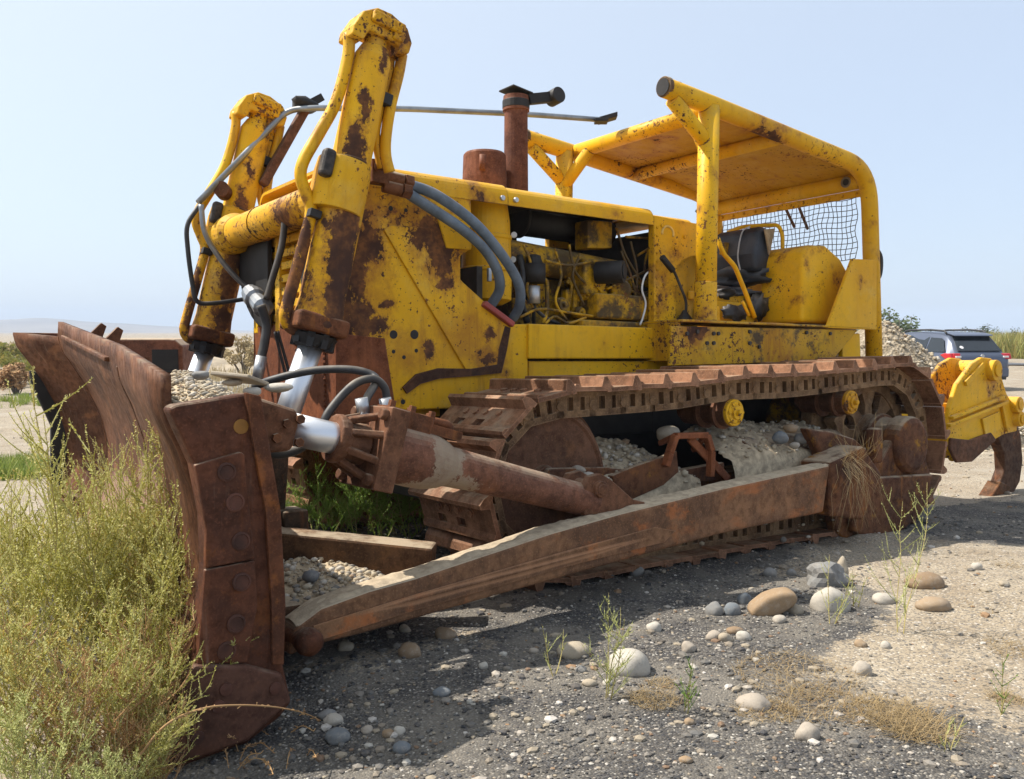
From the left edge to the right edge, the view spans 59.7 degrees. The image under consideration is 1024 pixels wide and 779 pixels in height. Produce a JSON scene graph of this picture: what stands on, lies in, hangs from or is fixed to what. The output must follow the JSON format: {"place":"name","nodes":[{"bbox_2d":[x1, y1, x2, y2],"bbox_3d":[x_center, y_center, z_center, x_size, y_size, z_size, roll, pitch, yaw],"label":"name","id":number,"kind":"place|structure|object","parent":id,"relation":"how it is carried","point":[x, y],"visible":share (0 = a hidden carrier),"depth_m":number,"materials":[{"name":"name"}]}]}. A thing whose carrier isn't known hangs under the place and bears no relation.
{"place":"outdoors","nodes":[
{"label":"outdoors","id":0,"kind":"place"},
{"bbox_2d":[0,365,49,480],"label":"green grass","id":1,"kind":"structure","parent":0,"point":[8,464],"depth_m":9.96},
{"bbox_2d":[0,318,253,332],"bbox_3d":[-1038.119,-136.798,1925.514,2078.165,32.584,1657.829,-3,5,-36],"label":"hills","id":2,"kind":"structure","parent":0,"point":[37,325],"depth_m":1595.92,"materials":[{"name":"grey"}]},
{"bbox_2d":[0,332,1023,778],"bbox_3d":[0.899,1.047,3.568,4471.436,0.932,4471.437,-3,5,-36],"label":"ground","id":3,"kind":"structure","parent":0,"point":[922,652],"depth_m":3.38,"materials":[{"name":"gravel"}]},
{"bbox_2d":[0,362,29,393],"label":"tumbleweed","id":4,"kind":"object","parent":3,"relation":"on","point":[13,374],"visible":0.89,"depth_m":23.38,"materials":[{"name":"brown plant"}]},
{"bbox_2d":[0,351,34,386],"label":"bush","id":5,"kind":"object","parent":3,"relation":"on","point":[10,359],"visible":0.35,"depth_m":25.80,"materials":[{"name":"green plant"}]},
{"bbox_2d":[0,460,53,692],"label":"weed","id":6,"kind":"object","parent":3,"relation":"on","point":[12,597],"visible":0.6,"depth_m":3.12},
{"bbox_2d":[0,566,53,743],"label":"weed","id":7,"kind":"object","parent":3,"relation":"on","point":[31,612],"visible":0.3,"depth_m":2.68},
{"bbox_2d":[0,684,66,778],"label":"weed","id":8,"kind":"object","parent":3,"relation":"on","point":[9,726],"visible":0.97,"depth_m":2.22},
{"bbox_2d":[0,605,69,766],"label":"weed","id":9,"kind":"object","parent":3,"relation":"on","point":[7,632],"visible":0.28,"depth_m":2.58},
{"bbox_2d":[0,617,72,778],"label":"weed","id":10,"kind":"object","parent":3,"relation":"on","point":[13,684],"visible":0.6,"depth_m":2.41,"materials":[{"name":"plant"}]},
{"bbox_2d":[0,507,74,665],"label":"weed","id":11,"kind":"object","parent":3,"relation":"on","point":[40,551],"visible":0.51,"depth_m":3.12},
{"bbox_2d":[0,470,75,677],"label":"weed","id":12,"kind":"object","parent":3,"relation":"on","point":[24,597],"visible":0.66,"depth_m":3.04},
{"bbox_2d":[0,470,75,636],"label":"weed","id":13,"kind":"object","parent":3,"relation":"on","point":[26,535],"visible":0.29,"depth_m":3.37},
{"bbox_2d":[0,493,85,654],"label":"weed","id":14,"kind":"object","parent":3,"relation":"on","point":[32,565],"visible":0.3,"depth_m":3.29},
{"bbox_2d":[8,673,83,778],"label":"weed","id":15,"kind":"object","parent":3,"relation":"on","point":[47,722],"visible":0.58,"depth_m":2.36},
{"bbox_2d":[0,486,109,652],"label":"weed","id":16,"kind":"object","parent":3,"relation":"on","point":[64,515],"visible":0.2,"depth_m":3.53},
{"bbox_2d":[0,537,111,709],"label":"weed","id":17,"kind":"object","parent":3,"relation":"on","point":[41,572],"visible":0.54,"depth_m":2.94,"materials":[{"name":"plant"}]},
{"bbox_2d":[14,693,100,778],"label":"weed","id":18,"kind":"object","parent":3,"relation":"on","point":[62,747],"visible":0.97,"depth_m":2.16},
{"bbox_2d":[0,484,121,659],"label":"weed","id":19,"kind":"object","parent":3,"relation":"on","point":[58,641],"visible":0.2,"depth_m":3.41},
{"bbox_2d":[0,365,123,683],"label":"weed","id":20,"kind":"object","parent":3,"relation":"on","point":[45,500],"visible":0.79,"depth_m":3.10,"materials":[{"name":"plant"}]},
{"bbox_2d":[1,636,127,778],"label":"weed","id":21,"kind":"object","parent":3,"relation":"on","point":[62,688],"visible":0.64,"depth_m":2.40,"materials":[{"name":"plant"}]},
{"bbox_2d":[1,598,129,759],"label":"weed","id":22,"kind":"object","parent":3,"relation":"on","point":[72,634],"visible":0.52,"depth_m":2.58,"materials":[{"name":"plant"}]},
{"bbox_2d":[27,641,108,776],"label":"weed","id":23,"kind":"object","parent":3,"relation":"on","point":[81,659],"visible":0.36,"depth_m":2.51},
{"bbox_2d":[20,492,134,650],"bbox_3d":[-1.630,0.720,3.405,0.408,0.694,0.374,-1,4,-11],"label":"weed","id":24,"kind":"object","parent":3,"relation":"on","point":[127,509],"visible":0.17,"depth_m":3.38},
{"bbox_2d":[8,438,148,653],"bbox_3d":[-1.526,0.620,3.161,0.488,0.925,0.290,-4,5,-45],"label":"weed","id":25,"kind":"object","parent":3,"relation":"on","point":[66,548],"visible":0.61,"depth_m":3.15,"materials":[{"name":"plant"}]},
{"bbox_2d":[15,428,148,656],"bbox_3d":[-1.578,0.605,3.288,0.478,0.932,0.336,2,4,33],"label":"weed","id":26,"kind":"object","parent":3,"relation":"on","point":[70,534],"visible":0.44,"depth_m":3.27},
{"bbox_2d":[22,634,145,775],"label":"weed","id":27,"kind":"object","parent":3,"relation":"on","point":[85,657],"visible":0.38,"depth_m":2.49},
{"bbox_2d":[49,673,131,778],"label":"weed","id":28,"kind":"object","parent":3,"relation":"on","point":[101,736],"visible":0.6,"depth_m":2.39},
{"bbox_2d":[67,739,125,778],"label":"weed","id":29,"kind":"object","parent":3,"relation":"on","point":[98,774],"visible":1,"depth_m":2.13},
{"bbox_2d":[42,463,151,620],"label":"weed","id":30,"kind":"object","parent":3,"relation":"on","point":[96,521],"visible":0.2,"depth_m":3.59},
{"bbox_2d":[28,494,171,685],"bbox_3d":[-1.490,0.730,3.210,0.450,0.710,0.462,-3,5,-37],"label":"weed","id":31,"kind":"object","parent":3,"relation":"on","point":[117,568],"visible":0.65,"depth_m":3.15,"materials":[{"name":"plant"}]},
{"bbox_2d":[45,619,158,775],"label":"weed","id":32,"kind":"object","parent":3,"relation":"on","point":[121,692],"visible":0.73,"depth_m":2.45,"materials":[{"name":"plant"}]},
{"bbox_2d":[43,634,161,778],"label":"weed","id":33,"kind":"object","parent":3,"relation":"on","point":[94,745],"visible":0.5,"depth_m":2.43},
{"bbox_2d":[30,418,175,656],"bbox_3d":[-1.531,0.591,3.343,0.508,0.963,0.302,0,4,2],"label":"weed","id":34,"kind":"object","parent":3,"relation":"on","point":[97,494],"visible":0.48,"depth_m":3.34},
{"bbox_2d":[63,434,143,582],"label":"weed","id":35,"kind":"object","parent":3,"relation":"on","point":[98,459],"visible":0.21,"depth_m":3.91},
{"bbox_2d":[53,445,157,640],"bbox_3d":[-1.468,0.645,3.344,0.496,0.856,0.345,1,4,11],"label":"weed","id":36,"kind":"object","parent":3,"relation":"on","point":[115,513],"visible":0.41,"depth_m":3.35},
{"bbox_2d":[53,641,158,775],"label":"weed","id":37,"kind":"object","parent":3,"relation":"on","point":[109,707],"visible":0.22,"depth_m":2.54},
{"bbox_2d":[82,427,154,556],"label":"weed","id":38,"kind":"object","parent":3,"relation":"on","point":[137,439],"visible":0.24,"depth_m":4.02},
{"bbox_2d":[80,442,156,596],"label":"weed","id":39,"kind":"object","parent":3,"relation":"on","point":[120,482],"visible":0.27,"depth_m":3.62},
{"bbox_2d":[70,488,171,642],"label":"weed","id":40,"kind":"object","parent":3,"relation":"on","point":[106,515],"visible":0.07,"depth_m":3.49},
{"bbox_2d":[74,430,170,617],"bbox_3d":[-1.432,0.612,3.468,0.522,0.901,0.363,1,4,14],"label":"weed","id":41,"kind":"object","parent":3,"relation":"on","point":[112,484],"visible":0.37,"depth_m":3.48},
{"bbox_2d":[77,485,168,625],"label":"weed","id":42,"kind":"object","parent":3,"relation":"on","point":[152,499],"visible":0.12,"depth_m":3.44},
{"bbox_2d":[58,535,189,736],"bbox_3d":[-1.191,0.813,2.816,0.404,0.659,0.400,-2,4,-33],"label":"weed","id":43,"kind":"object","parent":3,"relation":"on","point":[113,629],"visible":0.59,"depth_m":2.79,"materials":[{"name":"plant"}]},
{"bbox_2d":[98,744,151,778],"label":"weed","id":44,"kind":"object","parent":3,"relation":"on","point":[122,773],"visible":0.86,"depth_m":2.30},
{"bbox_2d":[0,342,252,393],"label":"dry scrub","id":45,"kind":"object","parent":3,"relation":"on","point":[214,378],"visible":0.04,"depth_m":27.09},
{"bbox_2d":[70,662,185,778],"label":"weed","id":46,"kind":"object","parent":3,"relation":"on","point":[114,730],"visible":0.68,"depth_m":2.46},
{"bbox_2d":[80,500,178,658],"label":"weed","id":47,"kind":"object","parent":3,"relation":"on","point":[134,592],"visible":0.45,"depth_m":3.23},
{"bbox_2d":[82,610,188,759],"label":"weed","id":48,"kind":"object","parent":3,"relation":"on","point":[106,632],"visible":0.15,"depth_m":2.72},
{"bbox_2d":[98,418,176,613],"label":"weed","id":49,"kind":"object","parent":3,"relation":"on","point":[160,483],"visible":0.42,"depth_m":3.43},
{"bbox_2d":[96,633,178,778],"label":"weed","id":50,"kind":"object","parent":3,"relation":"on","point":[109,646],"visible":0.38,"depth_m":2.59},
{"bbox_2d":[82,591,196,727],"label":"weed","id":51,"kind":"object","parent":3,"relation":"on","point":[167,632],"visible":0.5,"depth_m":2.76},
{"bbox_2d":[86,632,194,778],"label":"weed","id":52,"kind":"object","parent":3,"relation":"on","point":[142,698],"visible":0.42,"depth_m":2.58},
{"bbox_2d":[99,567,187,690],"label":"weed","id":53,"kind":"object","parent":3,"relation":"on","point":[165,625],"visible":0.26,"depth_m":3.00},
{"bbox_2d":[116,451,170,606],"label":"weed","id":54,"kind":"object","parent":3,"relation":"on","point":[146,460],"visible":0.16,"depth_m":3.39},
{"bbox_2d":[107,610,190,718],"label":"weed","id":55,"kind":"object","parent":3,"relation":"on","point":[162,638],"visible":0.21,"depth_m":2.83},
{"bbox_2d":[109,695,190,778],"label":"weed","id":56,"kind":"object","parent":3,"relation":"on","point":[167,757],"visible":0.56,"depth_m":2.47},
{"bbox_2d":[104,693,199,778],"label":"weed","id":57,"kind":"object","parent":3,"relation":"on","point":[166,746],"visible":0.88,"depth_m":2.42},
{"bbox_2d":[118,479,189,632],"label":"weed","id":58,"kind":"object","parent":3,"relation":"on","point":[167,530],"visible":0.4,"depth_m":3.14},
{"bbox_2d":[119,338,193,373],"bbox_3d":[-3.126,0.263,7.712,0.720,1.409,0.720,0,4,-7],"label":"steel tank","id":59,"kind":"object","parent":3,"relation":"on","point":[169,355],"visible":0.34,"depth_m":7.36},
{"bbox_2d":[116,667,196,778],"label":"weed","id":60,"kind":"object","parent":3,"relation":"on","point":[180,768],"visible":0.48,"depth_m":2.56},
{"bbox_2d":[103,644,216,768],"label":"weed","id":61,"kind":"object","parent":3,"relation":"on","point":[155,694],"visible":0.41,"depth_m":2.62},
{"bbox_2d":[141,500,184,640],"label":"weed","id":62,"kind":"object","parent":3,"relation":"on","point":[183,550],"visible":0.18,"depth_m":3.28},
{"bbox_2d":[135,592,193,697],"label":"weed","id":63,"kind":"object","parent":3,"relation":"on","point":[183,646],"visible":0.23,"depth_m":2.90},
{"bbox_2d":[115,627,214,743],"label":"weed","id":64,"kind":"object","parent":3,"relation":"on","point":[163,659],"visible":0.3,"depth_m":2.72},
{"bbox_2d":[142,544,194,639],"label":"weed","id":65,"kind":"object","parent":3,"relation":"on","point":[188,590],"visible":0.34,"depth_m":3.10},
{"bbox_2d":[136,704,205,778],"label":"weed","id":66,"kind":"object","parent":3,"relation":"on","point":[156,771],"visible":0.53,"depth_m":2.49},
{"bbox_2d":[131,603,258,714],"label":"weed","id":67,"kind":"object","parent":3,"relation":"on","point":[191,677],"visible":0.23,"depth_m":2.78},
{"bbox_2d":[138,702,320,774],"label":"dead twig","id":68,"kind":"object","parent":3,"relation":"on","point":[187,713],"visible":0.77,"depth_m":2.73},
{"bbox_2d":[209,345,253,370],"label":"dirt bank","id":69,"kind":"structure","parent":3,"relation":"on","point":[218,362],"depth_m":37.24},
{"bbox_2d":[223,334,253,373],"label":"bush","id":70,"kind":"object","parent":3,"relation":"on","point":[246,346],"visible":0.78,"depth_m":28.53,"materials":[{"name":"beige plant"}]},
{"bbox_2d":[290,461,333,529],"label":"weed","id":71,"kind":"object","parent":3,"relation":"on","point":[317,497],"visible":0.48,"depth_m":6.07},
{"bbox_2d":[300,482,358,531],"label":"weed","id":72,"kind":"object","parent":3,"relation":"on","point":[328,520],"visible":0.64,"depth_m":5.71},
{"bbox_2d":[304,461,361,532],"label":"weed","id":73,"kind":"object","parent":3,"relation":"on","point":[336,518],"visible":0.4,"depth_m":6.16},
{"bbox_2d":[311,450,362,531],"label":"weed","id":74,"kind":"object","parent":3,"relation":"on","point":[325,496],"visible":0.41,"depth_m":6.15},
{"bbox_2d":[325,727,350,745],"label":"stone","id":75,"kind":"object","parent":3,"relation":"on","point":[334,736],"visible":0.96,"depth_m":2.88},
{"bbox_2d":[312,464,387,528],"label":"weed","id":76,"kind":"object","parent":3,"relation":"on","point":[339,490],"visible":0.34,"depth_m":6.21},
{"bbox_2d":[337,484,374,534],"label":"weed","id":77,"kind":"object","parent":3,"relation":"on","point":[347,504],"visible":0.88,"depth_m":5.64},
{"bbox_2d":[335,482,403,535],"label":"weed","id":78,"kind":"object","parent":3,"relation":"on","point":[364,496],"visible":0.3,"depth_m":5.96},
{"bbox_2d":[357,488,409,536],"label":"weed","id":79,"kind":"object","parent":3,"relation":"on","point":[379,513],"visible":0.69,"depth_m":5.70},
{"bbox_2d":[360,487,419,534],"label":"weed","id":80,"kind":"object","parent":3,"relation":"on","point":[376,500],"visible":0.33,"depth_m":6.10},
{"bbox_2d":[377,494,420,538],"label":"weed","id":81,"kind":"object","parent":3,"relation":"on","point":[403,527],"visible":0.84,"depth_m":5.78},
{"bbox_2d":[398,642,420,658],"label":"stone","id":82,"kind":"object","parent":3,"relation":"on","point":[409,650],"visible":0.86,"depth_m":3.52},
{"bbox_2d":[0,436,1023,778],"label":"pebbles","id":83,"kind":"object","parent":3,"relation":"on","point":[626,722],"visible":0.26,"depth_m":3.17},
{"bbox_2d":[13,8,1023,768],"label":"bulldozer","id":84,"kind":"object","parent":3,"relation":"on","point":[463,366],"visible":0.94,"depth_m":5.12,"materials":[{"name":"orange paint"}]},
{"bbox_2d":[171,369,233,402],"bbox_3d":[-1.171,0.011,3.319,0.280,0.139,0.973,-2,4,-29],"label":"gravel heap","id":85,"kind":"object","parent":84,"relation":"on","point":[186,385],"visible":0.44,"depth_m":3.31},
{"bbox_2d":[210,371,268,385],"bbox_3d":[-0.925,-0.038,3.039,0.149,0.024,0.179,6,-12,11],"label":"rock slab","id":86,"kind":"object","parent":85,"relation":"on","point":[247,379],"visible":0.79,"depth_m":2.98,"materials":[{"name":"beige stone"}]},
{"bbox_2d":[263,383,292,392],"bbox_3d":[-0.813,-0.007,3.107,0.100,0.035,0.076,0,1,0],"label":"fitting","id":87,"kind":"object","parent":84,"relation":"on","point":[278,387],"visible":1,"depth_m":3.08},
{"bbox_2d":[283,556,383,604],"bbox_3d":[-0.798,0.805,3.737,0.776,0.128,0.540,-1,1,-36],"label":"gravel heap","id":88,"kind":"object","parent":84,"relation":"on","point":[299,589],"visible":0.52,"depth_m":3.70,"materials":[{"name":"gravel"}]},
{"bbox_2d":[595,436,704,545],"bbox_3d":[0.645,0.593,5.086,0.922,0.634,0.436,-1,1,-36],"label":"dirt heap","id":89,"kind":"object","parent":84,"relation":"on","point":[617,453],"visible":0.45,"depth_m":5.11,"materials":[{"name":"gravel"}]},
{"bbox_2d":[831,414,894,531],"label":"straw tuft","id":90,"kind":"object","parent":84,"relation":"hanging from","point":[854,469],"visible":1,"depth_m":5.44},
{"bbox_2d":[557,641,590,658],"bbox_3d":[0.243,1.034,3.517,0.136,0.085,0.111,0,4,0],"label":"stone","id":91,"kind":"object","parent":3,"relation":"on","point":[574,650],"visible":0.78,"depth_m":3.48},
{"bbox_2d":[582,594,634,699],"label":"weed","id":92,"kind":"object","parent":3,"relation":"on","point":[622,664],"visible":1,"depth_m":3.04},
{"bbox_2d":[609,648,650,676],"bbox_3d":[0.438,1.024,3.316,0.156,0.114,0.150,0,4,0],"label":"stone","id":93,"kind":"object","parent":3,"relation":"on","point":[638,665],"visible":0.68,"depth_m":3.27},
{"bbox_2d":[617,680,690,710],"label":"grass tuft","id":94,"kind":"object","parent":3,"relation":"on","point":[674,697],"visible":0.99,"depth_m":3.03,"materials":[{"name":"plant"}]},
{"bbox_2d":[671,654,700,713],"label":"weed","id":95,"kind":"object","parent":3,"relation":"on","point":[688,697],"visible":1,"depth_m":2.92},
{"bbox_2d":[736,693,771,711],"bbox_3d":[0.808,1.051,2.983,0.119,0.074,0.105,0,4,0],"label":"stone","id":96,"kind":"object","parent":3,"relation":"on","point":[753,701],"visible":0.83,"depth_m":2.96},
{"bbox_2d":[729,691,805,724],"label":"grass tuft","id":97,"kind":"object","parent":3,"relation":"on","point":[785,718],"visible":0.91,"depth_m":2.90,"materials":[{"name":"plant"}]},
{"bbox_2d":[747,587,796,615],"bbox_3d":[1.184,0.969,4.063,0.211,0.127,0.110,0,4,0],"label":"stone","id":98,"kind":"object","parent":3,"relation":"on","point":[776,601],"visible":0.98,"depth_m":4.01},
{"bbox_2d":[684,419,865,542],"bbox_3d":[1.804,0.568,5.913,1.481,0.795,0.524,-1,1,-36],"label":"dirt heap","id":99,"kind":"object","parent":3,"relation":"on","point":[765,456],"visible":0.52,"depth_m":5.61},
{"bbox_2d":[724,646,867,699],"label":"grass tuft","id":100,"kind":"object","parent":3,"relation":"on","point":[788,665],"visible":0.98,"depth_m":3.24,"materials":[{"name":"plant"}]},
{"bbox_2d":[795,722,819,741],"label":"stone","id":101,"kind":"object","parent":3,"relation":"on","point":[805,731],"visible":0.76,"depth_m":2.70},
{"bbox_2d":[763,678,883,728],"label":"grass tuft","id":102,"kind":"object","parent":3,"relation":"on","point":[812,695],"visible":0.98,"depth_m":2.96,"materials":[{"name":"plant"}]},
{"bbox_2d":[806,561,848,586],"bbox_3d":[1.635,0.972,4.617,0.228,0.183,0.190,0,4,0],"label":"stone","id":103,"kind":"object","parent":3,"relation":"on","point":[817,577],"visible":0.77,"depth_m":4.55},
{"bbox_2d":[809,587,850,611],"bbox_3d":[1.473,0.984,4.126,0.176,0.151,0.153,0,4,0],"label":"stone","id":104,"kind":"object","parent":3,"relation":"on","point":[817,602],"visible":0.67,"depth_m":4.07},
{"bbox_2d":[820,557,852,623],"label":"weed","id":105,"kind":"object","parent":3,"relation":"on","point":[842,601],"visible":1,"depth_m":3.86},
{"bbox_2d":[851,660,871,675],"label":"stone","id":106,"kind":"object","parent":3,"relation":"on","point":[859,666],"visible":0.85,"depth_m":3.25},
{"bbox_2d":[872,593,896,604],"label":"stone","id":107,"kind":"object","parent":3,"relation":"on","point":[882,598],"visible":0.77,"depth_m":4.19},
{"bbox_2d":[856,307,919,332],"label":"tree","id":108,"kind":"object","parent":3,"relation":"on","point":[905,324],"visible":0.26,"depth_m":47.18,"materials":[{"name":"green plant"}]},
{"bbox_2d":[827,688,953,731],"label":"grass tuft","id":109,"kind":"object","parent":3,"relation":"on","point":[904,703],"visible":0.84,"depth_m":2.90,"materials":[{"name":"plant"}]},
{"bbox_2d":[864,483,941,633],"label":"weed","id":110,"kind":"object","parent":3,"relation":"on","point":[905,606],"visible":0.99,"depth_m":3.73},
{"bbox_2d":[839,691,1001,749],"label":"grass tuft","id":111,"kind":"object","parent":3,"relation":"on","point":[914,727],"visible":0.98,"depth_m":2.78,"materials":[{"name":"plant"}]},
{"bbox_2d":[904,571,944,588],"bbox_3d":[2.079,0.974,4.506,0.188,0.108,0.150,0,4,0],"label":"stone","id":112,"kind":"object","parent":3,"relation":"on","point":[930,580],"visible":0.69,"depth_m":4.45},
{"bbox_2d":[915,596,951,611],"bbox_3d":[1.924,0.988,4.087,0.154,0.082,0.124,0,4,0],"label":"stone","id":113,"kind":"object","parent":3,"relation":"on","point":[933,604],"visible":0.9,"depth_m":4.04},
{"bbox_2d":[855,319,1023,453],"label":"gravel pile","id":114,"kind":"object","parent":3,"relation":"on","point":[896,341],"visible":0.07,"depth_m":13.76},
{"bbox_2d":[904,329,1011,379],"bbox_3d":[12.473,-0.960,26.678,2.179,1.695,4.810,-1,4,-9],"label":"parked car","id":115,"kind":"object","parent":3,"relation":"on","point":[947,343],"visible":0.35,"depth_m":24.69,"materials":[{"name":"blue metal"}]},
{"bbox_2d":[921,328,1023,358],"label":"field weeds","id":116,"kind":"object","parent":3,"relation":"on","point":[1011,344],"visible":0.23,"depth_m":55.51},
{"bbox_2d":[0,0,1023,331],"label":"sky","id":117,"kind":"structure","parent":0,"point":[115,121],"materials":[{"name":"blue"}]},
{"bbox_2d":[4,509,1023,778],"bbox_3d":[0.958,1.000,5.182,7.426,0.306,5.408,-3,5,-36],"label":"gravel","id":118,"kind":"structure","parent":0,"point":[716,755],"depth_m":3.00,"materials":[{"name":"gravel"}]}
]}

